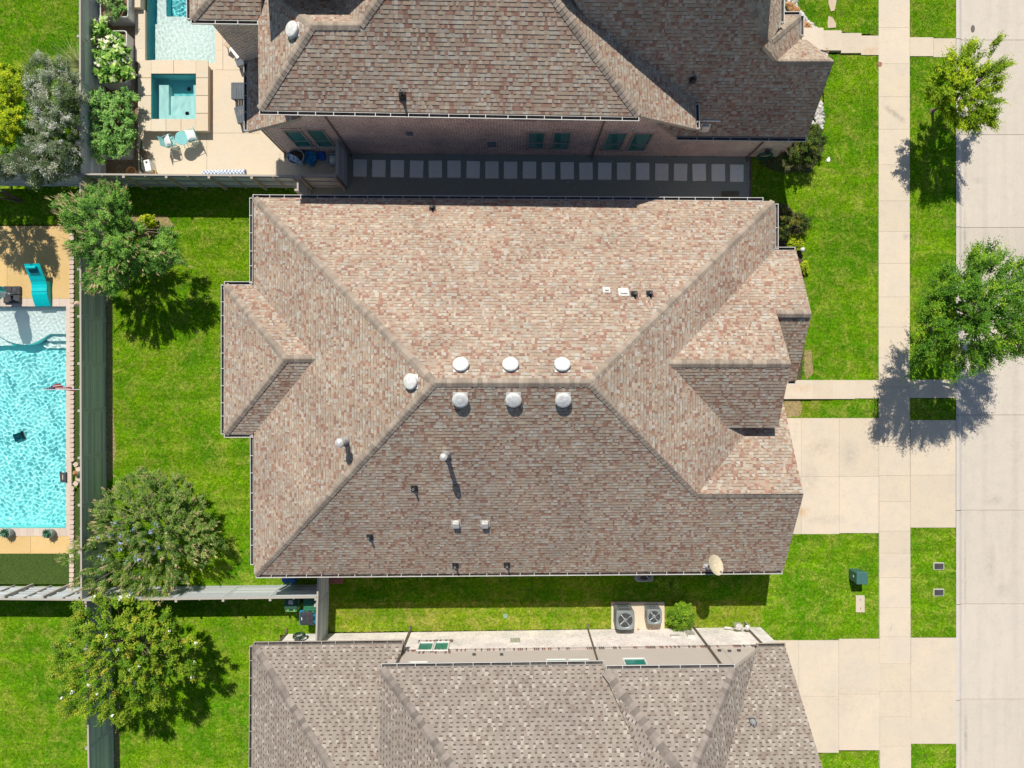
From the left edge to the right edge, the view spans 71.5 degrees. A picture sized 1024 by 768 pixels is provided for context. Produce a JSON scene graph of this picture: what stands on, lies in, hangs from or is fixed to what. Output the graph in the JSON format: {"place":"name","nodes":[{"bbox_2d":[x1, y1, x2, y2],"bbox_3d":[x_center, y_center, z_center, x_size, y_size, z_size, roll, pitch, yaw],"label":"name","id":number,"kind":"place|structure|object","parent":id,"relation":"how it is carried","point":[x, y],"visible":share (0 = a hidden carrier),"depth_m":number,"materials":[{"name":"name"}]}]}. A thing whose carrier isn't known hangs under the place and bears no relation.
{"place":"outdoors","nodes":[
{"label":"outdoors","id":0,"kind":"place"},
{"bbox_2d":[0,226,70,553],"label":"pool deck","id":1,"kind":"structure","parent":0,"point":[20,246],"depth_m":31.97,"materials":[{"name":"beige concrete"}]},
{"bbox_2d":[0,286,21,302],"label":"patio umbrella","id":2,"kind":"object","parent":1,"relation":"on","point":[10,294],"visible":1,"depth_m":31.84,"materials":[{"name":"grey fabric"}]},
{"bbox_2d":[0,298,72,535],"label":"swimming pool","id":3,"kind":"structure","parent":1,"relation":"in","point":[56,302],"depth_m":31.96,"materials":[{"name":"teal paint"}]},
{"bbox_2d":[0,307,66,527],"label":"water","id":4,"kind":"structure","parent":3,"relation":"in","point":[33,352],"depth_m":32.10,"materials":[{"name":"teal liquid"}]},
{"bbox_2d":[24,263,51,306],"bbox_3d":[-21.054,-4.382,31.563,0.680,0.819,1.800,-2,90,0],"label":"pool slide","id":5,"kind":"object","parent":1,"relation":"on","point":[41,290],"visible":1,"depth_m":31.64,"materials":[{"name":"teal plastic"}]},
{"bbox_2d":[0,554,72,583],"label":"turf","id":6,"kind":"structure","parent":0,"point":[11,572],"depth_m":31.98,"materials":[{"name":"green plant"}]},
{"bbox_2d":[74,232,79,585],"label":"turf","id":7,"kind":"structure","parent":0,"point":[77,416],"depth_m":31.98,"materials":[{"name":"green plant"}]},
{"bbox_2d":[0,239,79,584],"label":"turf grass","id":8,"kind":"structure","parent":7,"relation":"on","point":[73,495],"depth_m":31.97,"materials":[{"name":"plant"}]},
{"bbox_2d":[106,23,139,172],"bbox_3d":[-17.989,-14.064,31.986,2.726,0.001,9.180,0,90,0],"label":"planting bed","id":9,"kind":"object","parent":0,"point":[118,166],"visible":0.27,"depth_m":31.99,"materials":[{"name":"soil"}]},
{"bbox_2d":[98,101,133,159],"bbox_3d":[-17.694,-11.257,31.640,1.452,0.719,2.399,0,90,0],"label":"planter trough","id":10,"kind":"object","parent":9,"relation":"on","point":[131,152],"visible":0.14,"depth_m":31.40,"materials":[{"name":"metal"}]},
{"bbox_2d":[88,86,139,164],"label":"herb bushes","id":11,"kind":"object","parent":10,"relation":"in","point":[120,141],"visible":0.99,"depth_m":30.63,"materials":[{"name":"green plant"}]},
{"bbox_2d":[98,30,135,89],"bbox_3d":[-17.528,-14.358,31.590,1.272,0.819,2.304,0,90,0],"label":"planter trough","id":12,"kind":"object","parent":9,"relation":"on","point":[130,84],"visible":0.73,"depth_m":31.53,"materials":[{"name":"metal"}]},
{"bbox_2d":[89,15,136,84],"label":"vegetable plants","id":13,"kind":"object","parent":12,"relation":"in","point":[110,60],"visible":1,"depth_m":30.78,"materials":[{"name":"green plant"}]},
{"bbox_2d":[100,0,135,25],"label":"planter trough","id":14,"kind":"object","parent":9,"relation":"on","point":[127,16],"visible":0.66,"depth_m":31.34,"materials":[{"name":"concrete"}]},
{"bbox_2d":[96,0,127,21],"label":"vegetable plants","id":15,"kind":"object","parent":14,"relation":"in","point":[115,10],"visible":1,"depth_m":31.00,"materials":[{"name":"green plant"}]},
{"bbox_2d":[138,38,335,174],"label":"patio","id":16,"kind":"structure","parent":0,"point":[229,142],"depth_m":31.98,"materials":[{"name":"concrete"}]},
{"bbox_2d":[138,60,210,132],"bbox_3d":[-15.055,-12.812,32.065,3.109,0.970,3.153,0,90,0],"label":"raised spa","id":17,"kind":"object","parent":16,"relation":"on","point":[200,70],"visible":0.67,"depth_m":31.58,"materials":[{"name":"stone"}]},
{"bbox_2d":[151,75,195,118],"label":"water","id":18,"kind":"structure","parent":17,"relation":"in","point":[173,96],"depth_m":31.70,"materials":[{"name":"teal liquid"}]},
{"bbox_2d":[133,0,222,69],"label":"swimming pool","id":19,"kind":"structure","parent":16,"relation":"in","point":[141,36],"depth_m":31.84,"materials":[{"name":"teal paint"}]},
{"bbox_2d":[148,0,214,62],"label":"water","id":20,"kind":"structure","parent":19,"relation":"in","point":[174,33],"depth_m":32.10,"materials":[{"name":"teal liquid"}]},
{"bbox_2d":[202,169,246,173],"bbox_3d":[-12.576,-9.238,31.477,1.858,1.046,0.300,0,90,0],"label":"rolled mat","id":21,"kind":"object","parent":16,"relation":"on","point":[239,171],"visible":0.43,"depth_m":31.00,"materials":[{"name":"fabric"}]},
{"bbox_2d":[231,82,243,101],"bbox_3d":[-11.614,-13.028,31.590,1.721,0.760,0.730,0,90,0],"label":"wicker lounger","id":22,"kind":"object","parent":16,"relation":"on","point":[237,90],"visible":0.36,"depth_m":31.57,"materials":[{"name":"wicker"}]},
{"bbox_2d":[286,149,304,165],"bbox_3d":[-9.575,-10.062,31.695,0.784,0.550,0.692,0,90,0],"label":"storage tub","id":23,"kind":"object","parent":16,"relation":"on","point":[299,153],"visible":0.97,"depth_m":31.52,"materials":[{"name":"plastic"}]},
{"bbox_2d":[304,151,318,167],"bbox_3d":[-8.955,-10.025,31.700,0.602,0.342,0.736,0,90,0],"label":"blue tarp","id":24,"kind":"object","parent":16,"relation":"on","point":[310,158],"visible":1,"depth_m":31.60,"materials":[{"name":"plastic"}]},
{"bbox_2d":[0,0,956,767],"bbox_3d":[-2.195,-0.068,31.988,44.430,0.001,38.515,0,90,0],"label":"lawn","id":25,"kind":"structure","parent":0,"point":[240,444],"depth_m":31.99,"materials":[{"name":"plant"}]},
{"bbox_2d":[0,60,37,146],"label":"leafy shrub","id":26,"kind":"object","parent":25,"relation":"on","point":[12,131],"visible":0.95,"depth_m":30.21,"materials":[{"name":"green plant"}]},
{"bbox_2d":[0,106,47,165],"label":"leafy shrub","id":27,"kind":"object","parent":25,"relation":"on","point":[19,143],"visible":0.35,"depth_m":30.64,"materials":[{"name":"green plant"}]},
{"bbox_2d":[0,583,80,600],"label":"wooden fence","id":28,"kind":"object","parent":25,"relation":"on","point":[27,592],"visible":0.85,"depth_m":30.91,"materials":[{"name":"grey wood"}]},
{"bbox_2d":[0,170,80,185],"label":"wooden fence","id":29,"kind":"object","parent":25,"relation":"on","point":[18,180],"visible":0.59,"depth_m":31.27,"materials":[{"name":"wood"}]},
{"bbox_2d":[0,47,88,192],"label":"chaste tree","id":30,"kind":"object","parent":25,"relation":"on","point":[62,149],"visible":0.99,"depth_m":29.63,"materials":[{"name":"green plant"}]},
{"bbox_2d":[48,38,112,93],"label":"ornamental grass","id":31,"kind":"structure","parent":25,"relation":"on","point":[75,64],"depth_m":31.65,"materials":[{"name":"plant"}]},
{"bbox_2d":[77,0,105,173],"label":"wooden fence","id":32,"kind":"object","parent":25,"relation":"on","point":[88,10],"visible":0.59,"depth_m":30.61,"materials":[{"name":"grey wood"}]},
{"bbox_2d":[77,175,106,598],"bbox_3d":[-18.320,0.135,31.056,0.178,1.888,18.000,0,90,0],"label":"wooden fence","id":33,"kind":"object","parent":25,"relation":"on","point":[92,410],"visible":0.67,"depth_m":30.86,"materials":[{"name":"grey wood"}]},
{"bbox_2d":[83,601,113,767],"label":"wooden fence","id":34,"kind":"object","parent":25,"relation":"on","point":[99,747],"visible":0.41,"depth_m":30.89,"materials":[{"name":"grey wood"}]},
{"bbox_2d":[106,300,115,479],"bbox_3d":[-18.040,0.272,31.982,0.454,0.001,8.142,0,90,0],"label":"soil strip","id":35,"kind":"object","parent":25,"relation":"on","point":[111,442],"visible":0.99,"depth_m":31.98,"materials":[{"name":"brown soil"}]},
{"bbox_2d":[114,697,119,767],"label":"soil patch","id":36,"kind":"object","parent":25,"relation":"on","point":[117,755],"visible":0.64,"depth_m":31.98,"materials":[{"name":"soil"}]},
{"bbox_2d":[45,179,193,300],"bbox_3d":[-16.367,-6.201,29.788,5.062,4.525,5.186,-19,90,0],"label":"crape tree","id":37,"kind":"object","parent":25,"relation":"on","point":[69,209],"visible":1,"depth_m":29.00,"materials":[{"name":"green plant"}]},
{"bbox_2d":[45,589,204,732],"bbox_3d":[-15.949,11.373,29.504,6.740,5.091,5.923,0,90,0],"label":"flowering tree","id":38,"kind":"object","parent":25,"relation":"on","point":[132,627],"visible":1,"depth_m":28.72,"materials":[{"name":"green plant"}]},
{"bbox_2d":[54,465,229,604],"bbox_3d":[-16.000,6.817,30.329,7.238,3.441,5.771,-45,90,0],"label":"chaste tree","id":39,"kind":"object","parent":25,"relation":"on","point":[126,537],"visible":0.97,"depth_m":30.09,"materials":[{"name":"green plant"}]},
{"bbox_2d":[131,214,173,238],"bbox_3d":[-16.158,-7.101,31.982,1.937,0.001,1.129,0,90,0],"label":"soil patch","id":40,"kind":"object","parent":25,"relation":"on","point":[161,222],"visible":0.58,"depth_m":31.98,"materials":[{"name":"soil"}]},
{"bbox_2d":[137,214,156,228],"bbox_3d":[-16.215,-7.212,31.561,0.934,0.979,0.733,0,90,0],"label":"shrub","id":41,"kind":"object","parent":40,"relation":"on","point":[149,220],"visible":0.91,"depth_m":31.39,"materials":[{"name":"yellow plant"}]},
{"bbox_2d":[81,173,296,190],"bbox_3d":[-13.748,-8.804,31.056,9.045,1.888,0.178,0,90,0],"label":"wooden fence","id":42,"kind":"object","parent":25,"relation":"on","point":[205,181],"visible":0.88,"depth_m":30.86,"materials":[{"name":"grey wood"}]},
{"bbox_2d":[82,585,316,602],"bbox_3d":[-13.241,9.146,31.056,9.969,1.888,0.178,-1,90,0],"label":"wooden fence","id":43,"kind":"object","parent":25,"relation":"on","point":[225,593],"visible":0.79,"depth_m":30.86,"materials":[{"name":"grey wood"}]},
{"bbox_2d":[284,598,302,611],"bbox_3d":[-9.619,9.541,31.448,0.650,1.099,0.753,0,90,0],"label":"wheeled bin","id":44,"kind":"object","parent":25,"relation":"on","point":[293,604],"visible":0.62,"depth_m":30.93,"materials":[{"name":"plastic"}]},
{"bbox_2d":[299,610,315,624],"bbox_3d":[-8.913,10.206,31.435,0.753,1.124,0.650,0,90,0],"label":"wheeled bin","id":45,"kind":"object","parent":25,"relation":"on","point":[307,618],"visible":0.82,"depth_m":30.93,"materials":[{"name":"blue plastic"}]},
{"bbox_2d":[303,598,315,612],"bbox_3d":[-8.792,9.607,31.451,0.650,1.091,0.753,0,90,0],"label":"wheeled bin","id":46,"kind":"object","parent":25,"relation":"on","point":[308,604],"visible":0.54,"depth_m":30.93,"materials":[{"name":"green plastic"}]},
{"bbox_2d":[314,578,328,640],"bbox_3d":[-8.302,9.393,31.056,0.178,1.888,3.625,2,90,0],"label":"gate fence","id":47,"kind":"object","parent":25,"relation":"on","point":[321,604],"visible":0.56,"depth_m":30.86,"materials":[{"name":"grey wood"}]},
{"bbox_2d":[186,0,833,161],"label":"two storey house","id":48,"kind":"structure","parent":25,"relation":"on","point":[747,79],"depth_m":25.08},
{"bbox_2d":[279,128,316,148],"bbox_3d":[-8.997,-10.355,30.021,0.887,2.321,0.107,0,90,0],"label":"window","id":49,"kind":"structure","parent":48,"relation":"in","point":[298,138],"depth_m":30.03,"materials":[{"name":"teal glass"}]},
{"bbox_2d":[302,127,335,148],"bbox_3d":[-8.034,-10.347,29.941,0.887,2.434,0.107,0,90,0],"label":"window","id":50,"kind":"structure","parent":48,"relation":"in","point":[318,135],"depth_m":29.89,"materials":[{"name":"teal glass"}]},
{"bbox_2d":[525,130,547,150],"bbox_3d":[1.034,-10.273,30.000,0.887,2.393,0.107,0,90,0],"label":"window","id":51,"kind":"structure","parent":48,"relation":"in","point":[535,139],"depth_m":30.04,"materials":[{"name":"teal glass"}]},
{"bbox_2d":[549,130,573,151],"bbox_3d":[2.068,-10.265,30.008,0.887,2.457,0.107,0,90,0],"label":"window","id":52,"kind":"structure","parent":48,"relation":"in","point":[561,139],"depth_m":30.01,"materials":[{"name":"teal glass"}]},
{"bbox_2d":[600,130,630,152],"bbox_3d":[4.341,-10.246,30.049,0.969,2.527,0.107,0,90,0],"label":"window","id":53,"kind":"structure","parent":48,"relation":"in","point":[614,140],"depth_m":29.96,"materials":[{"name":"teal glass"}]},
{"bbox_2d":[624,131,657,152],"bbox_3d":[5.425,-10.238,30.086,0.969,2.534,0.107,0,90,0],"label":"window","id":54,"kind":"structure","parent":48,"relation":"in","point":[639,141],"depth_m":30.06,"materials":[{"name":"teal glass"}]},
{"bbox_2d":[221,194,810,577],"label":"brick house","id":55,"kind":"structure","parent":25,"relation":"on","point":[432,386],"depth_m":26.75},
{"bbox_2d":[249,621,821,767],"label":"house","id":56,"kind":"structure","parent":25,"relation":"on","point":[694,697],"depth_m":26.77,"materials":[{"name":"grey"}]},
{"bbox_2d":[414,640,436,653],"bbox_3d":[-3.636,11.124,30.105,0.804,1.340,0.100,-1,90,0],"label":"window","id":57,"kind":"structure","parent":56,"relation":"in","point":[423,644],"depth_m":30.17,"materials":[{"name":"glass"}]},
{"bbox_2d":[431,639,452,653],"bbox_3d":[-2.959,11.114,30.108,0.804,1.399,0.100,-1,90,0],"label":"window","id":58,"kind":"structure","parent":56,"relation":"in","point":[440,643],"depth_m":30.25,"materials":[{"name":"glass"}]},
{"bbox_2d":[622,657,647,664],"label":"window","id":59,"kind":"structure","parent":56,"relation":"in","point":[637,660],"depth_m":28.21,"materials":[{"name":"glass"}]},
{"bbox_2d":[655,575,684,590],"bbox_3d":[6.993,8.654,31.458,1.339,1.185,1.075,0,90,0],"label":"shrub","id":60,"kind":"object","parent":25,"relation":"on","point":[665,580],"visible":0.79,"depth_m":31.32,"materials":[{"name":"green plant"}]},
{"bbox_2d":[777,203,804,379],"bbox_3d":[12.400,-4.133,31.982,1.628,0.001,8.102,0,90,0],"label":"mulch bed","id":61,"kind":"object","parent":25,"relation":"on","point":[782,243],"visible":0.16,"depth_m":31.98,"materials":[{"name":"soil"}]},
{"bbox_2d":[785,234,804,250],"bbox_3d":[12.605,-6.282,31.695,0.868,0.710,0.818,-22,90,0],"label":"shrub","id":62,"kind":"object","parent":61,"relation":"on","point":[796,243],"visible":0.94,"depth_m":31.59,"materials":[{"name":"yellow plant"}]},
{"bbox_2d":[779,208,814,240],"bbox_3d":[12.512,-7.095,31.365,1.876,1.370,1.569,0,90,0],"label":"shrub","id":63,"kind":"object","parent":61,"relation":"on","point":[797,219],"visible":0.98,"depth_m":31.26,"materials":[{"name":"green plant"}]},
{"bbox_2d":[760,130,823,172],"bbox_3d":[12.591,-10.583,31.984,2.897,0.001,2.180,0,90,0],"label":"mulch bed","id":64,"kind":"object","parent":25,"relation":"on","point":[771,163],"visible":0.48,"depth_m":31.98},
{"bbox_2d":[779,122,828,165],"bbox_3d":[12.889,-10.425,31.036,1.631,2.028,2.287,33,90,0],"label":"shrub","id":65,"kind":"object","parent":64,"relation":"on","point":[813,143],"visible":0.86,"depth_m":30.93,"materials":[{"name":"green plant"}]},
{"bbox_2d":[804,350,812,378],"bbox_3d":[13.321,-0.879,31.982,0.446,0.001,1.307,0,90,0],"label":"soil patch","id":66,"kind":"object","parent":25,"relation":"on","point":[809,371],"visible":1,"depth_m":31.98,"materials":[{"name":"soil"}]},
{"bbox_2d":[812,51,827,129],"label":"pebbles","id":67,"kind":"object","parent":25,"relation":"on","point":[819,117],"visible":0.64,"depth_m":31.92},
{"bbox_2d":[849,568,867,584],"bbox_3d":[15.383,8.539,31.610,0.511,0.780,0.540,0,90,0],"label":"utility pedestal","id":68,"kind":"object","parent":25,"relation":"on","point":[857,576],"visible":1,"depth_m":31.24,"materials":[{"name":"green paint"}]},
{"bbox_2d":[855,595,864,611],"bbox_3d":[15.647,9.884,31.968,0.400,0.065,0.760,0,90,0],"label":"vault cover","id":69,"kind":"object","parent":25,"relation":"on","point":[860,603],"visible":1,"depth_m":31.94,"materials":[{"name":"concrete"}]},
{"bbox_2d":[901,236,1023,387],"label":"street tree","id":70,"kind":"object","parent":25,"relation":"on","point":[972,320],"visible":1,"depth_m":26.93,"materials":[{"name":"green plant"}]},
{"bbox_2d":[920,30,1017,135],"bbox_3d":[18.632,-12.216,29.819,4.319,4.462,4.298,0,90,0],"label":"street tree","id":71,"kind":"object","parent":25,"relation":"on","point":[982,113],"visible":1,"depth_m":28.72,"materials":[{"name":"green plant"}]},
{"bbox_2d":[311,153,749,196],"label":"gravel path","id":72,"kind":"structure","parent":0,"point":[556,186],"depth_m":31.98,"materials":[{"name":"grey gravel"}]},
{"bbox_2d":[294,175,310,194],"bbox_3d":[-9.129,-8.505,31.056,0.178,1.888,0.675,0,90,0],"label":"gate fence","id":73,"kind":"object","parent":72,"relation":"on","point":[302,188],"visible":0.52,"depth_m":30.59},
{"bbox_2d":[298,174,345,190],"bbox_3d":[-8.246,-8.787,31.056,1.598,1.888,0.189,0,90,0],"label":"gate fence","id":74,"kind":"object","parent":72,"relation":"on","point":[310,181],"visible":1,"depth_m":30.89,"materials":[{"name":"grey wood"}]},
{"bbox_2d":[333,139,346,186],"bbox_3d":[-7.486,-9.686,31.056,0.178,1.888,1.688,0,90,0],"label":"gate fence","id":75,"kind":"object","parent":72,"relation":"on","point":[341,164],"visible":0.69,"depth_m":30.92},
{"bbox_2d":[353,159,366,176],"bbox_3d":[-6.829,-9.708,31.965,0.610,0.064,0.773,0,90,0],"label":"stepping stone","id":76,"kind":"object","parent":72,"relation":"on","point":[359,167],"visible":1,"depth_m":31.93,"materials":[{"name":"concrete"}]},
{"bbox_2d":[372,160,385,176],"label":"stepping stone","id":77,"kind":"object","parent":72,"relation":"on","point":[378,168],"visible":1,"depth_m":31.93,"materials":[{"name":"concrete"}]},
{"bbox_2d":[391,160,403,176],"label":"stepping stone","id":78,"kind":"object","parent":72,"relation":"on","point":[397,168],"visible":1,"depth_m":31.93,"materials":[{"name":"concrete"}]},
{"bbox_2d":[410,160,423,177],"bbox_3d":[-4.289,-9.656,31.965,0.620,0.065,0.781,0,90,0],"label":"stepping stone","id":79,"kind":"object","parent":72,"relation":"on","point":[416,169],"visible":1,"depth_m":31.93,"materials":[{"name":"concrete"}]},
{"bbox_2d":[428,160,441,177],"bbox_3d":[-3.445,-9.653,31.965,0.616,0.062,0.778,0,90,0],"label":"stepping stone","id":80,"kind":"object","parent":72,"relation":"on","point":[435,169],"visible":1,"depth_m":31.93,"materials":[{"name":"concrete"}]},
{"bbox_2d":[447,161,460,177],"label":"stepping stone","id":81,"kind":"object","parent":72,"relation":"on","point":[453,169],"visible":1,"depth_m":31.93,"materials":[{"name":"concrete"}]},
{"bbox_2d":[466,161,479,178],"bbox_3d":[-1.745,-9.631,31.965,0.621,0.067,0.781,0,90,0],"label":"stepping stone","id":82,"kind":"object","parent":72,"relation":"on","point":[473,169],"visible":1,"depth_m":31.93,"materials":[{"name":"concrete"}]},
{"bbox_2d":[485,161,498,178],"bbox_3d":[-0.903,-9.618,31.965,0.607,0.067,0.771,0,90,0],"label":"stepping stone","id":83,"kind":"object","parent":72,"relation":"on","point":[492,170],"visible":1,"depth_m":31.94,"materials":[{"name":"concrete"}]},
{"bbox_2d":[504,162,516,178],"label":"stepping stone","id":84,"kind":"object","parent":72,"relation":"on","point":[510,170],"visible":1,"depth_m":31.93,"materials":[{"name":"concrete"}]},
{"bbox_2d":[523,161,535,178],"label":"stepping stone","id":85,"kind":"object","parent":72,"relation":"on","point":[529,169],"visible":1,"depth_m":31.93,"materials":[{"name":"concrete"}]},
{"bbox_2d":[542,162,554,179],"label":"stepping stone","id":86,"kind":"object","parent":72,"relation":"on","point":[548,170],"visible":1,"depth_m":31.93,"materials":[{"name":"concrete"}]},
{"bbox_2d":[560,162,573,178],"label":"stepping stone","id":87,"kind":"object","parent":72,"relation":"on","point":[566,170],"visible":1,"depth_m":31.93,"materials":[{"name":"concrete"}]},
{"bbox_2d":[579,162,592,179],"bbox_3d":[3.324,-9.564,31.965,0.612,0.068,0.775,0,90,0],"label":"stepping stone","id":88,"kind":"object","parent":72,"relation":"on","point":[585,171],"visible":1,"depth_m":31.93,"materials":[{"name":"concrete"}]},
{"bbox_2d":[598,162,611,179],"bbox_3d":[4.167,-9.564,31.965,0.612,0.061,0.774,0,90,0],"label":"stepping stone","id":89,"kind":"object","parent":72,"relation":"on","point":[604,171],"visible":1,"depth_m":31.93,"materials":[{"name":"concrete"}]},
{"bbox_2d":[617,162,629,179],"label":"stepping stone","id":90,"kind":"object","parent":72,"relation":"on","point":[623,171],"visible":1,"depth_m":31.93,"materials":[{"name":"concrete"}]},
{"bbox_2d":[636,163,648,179],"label":"stepping stone","id":91,"kind":"object","parent":72,"relation":"on","point":[642,171],"visible":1,"depth_m":31.93,"materials":[{"name":"concrete"}]},
{"bbox_2d":[655,163,668,180],"bbox_3d":[6.727,-9.526,31.965,0.610,0.067,0.773,0,90,0],"label":"stepping stone","id":92,"kind":"object","parent":72,"relation":"on","point":[661,171],"visible":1,"depth_m":31.94,"materials":[{"name":"concrete"}]},
{"bbox_2d":[674,163,686,180],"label":"stepping stone","id":93,"kind":"object","parent":72,"relation":"on","point":[680,172],"visible":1,"depth_m":31.93,"materials":[{"name":"concrete"}]},
{"bbox_2d":[692,164,705,180],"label":"stepping stone","id":94,"kind":"object","parent":72,"relation":"on","point":[698,172],"visible":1,"depth_m":31.93,"materials":[{"name":"concrete"}]},
{"bbox_2d":[711,164,724,180],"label":"stepping stone","id":95,"kind":"object","parent":72,"relation":"on","point":[717,172],"visible":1,"depth_m":31.93,"materials":[{"name":"concrete"}]},
{"bbox_2d":[730,164,743,181],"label":"stepping stone","id":96,"kind":"object","parent":72,"relation":"on","point":[736,173],"visible":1,"depth_m":31.93,"materials":[{"name":"concrete"}]},
{"bbox_2d":[328,399,819,632],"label":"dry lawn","id":97,"kind":"structure","parent":0,"point":[605,610],"depth_m":31.99,"materials":[{"name":"plant"}]},
{"bbox_2d":[611,602,663,628],"bbox_3d":[5.647,10.395,31.960,2.385,0.120,1.215,0,90,0],"label":"equipment pad","id":98,"kind":"object","parent":97,"relation":"on","point":[639,614],"visible":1,"depth_m":31.90,"materials":[{"name":"concrete"}]},
{"bbox_2d":[613,604,634,629],"bbox_3d":[4.932,10.277,31.390,0.800,0.980,0.840,0,90,0],"label":"air conditioner","id":99,"kind":"object","parent":98,"relation":"on","point":[623,617],"visible":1,"depth_m":30.94,"materials":[{"name":"paint"}]},
{"bbox_2d":[644,605,661,624],"bbox_3d":[6.256,10.229,31.550,0.660,0.660,0.680,0,90,0],"label":"air conditioner","id":100,"kind":"object","parent":98,"relation":"on","point":[653,615],"visible":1,"depth_m":31.26,"materials":[{"name":"metal"}]},
{"bbox_2d":[665,600,696,632],"bbox_3d":[7.473,10.294,31.386,1.371,1.328,1.508,0,90,0],"label":"shrub","id":101,"kind":"object","parent":97,"relation":"on","point":[683,613],"visible":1,"depth_m":31.24,"materials":[{"name":"green plant"}]},
{"bbox_2d":[784,399,801,417],"bbox_3d":[12.633,1.097,31.982,0.824,0.001,0.830,0,90,0],"label":"soil patch","id":102,"kind":"object","parent":97,"relation":"on","point":[795,409],"visible":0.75,"depth_m":31.98,"materials":[{"name":"soil"}]},
{"bbox_2d":[774,418,955,752],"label":"driveway","id":103,"kind":"structure","parent":0,"point":[838,682],"depth_m":31.97,"materials":[{"name":"concrete"}]},
{"bbox_2d":[784,28,955,398],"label":"path","id":104,"kind":"structure","parent":0,"point":[835,41],"depth_m":31.95,"materials":[{"name":"concrete"}]},
{"bbox_2d":[877,0,910,767],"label":"sidewalk","id":105,"kind":"structure","parent":0,"point":[894,340],"depth_m":31.97,"materials":[{"name":"concrete"}]},
{"bbox_2d":[961,0,1023,767],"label":"road","id":106,"kind":"structure","parent":0,"point":[992,531],"depth_m":32.09,"materials":[{"name":"concrete"}]},
{"bbox_2d":[800,38,1023,767],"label":"paving joints","id":107,"kind":"object","parent":106,"relation":"on","point":[908,446],"visible":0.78,"depth_m":31.98,"materials":[{"name":"concrete"}]},
{"bbox_2d":[956,0,961,767],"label":"kerb","id":108,"kind":"structure","parent":106,"relation":"on","point":[959,449],"depth_m":31.98,"materials":[{"name":"concrete"}]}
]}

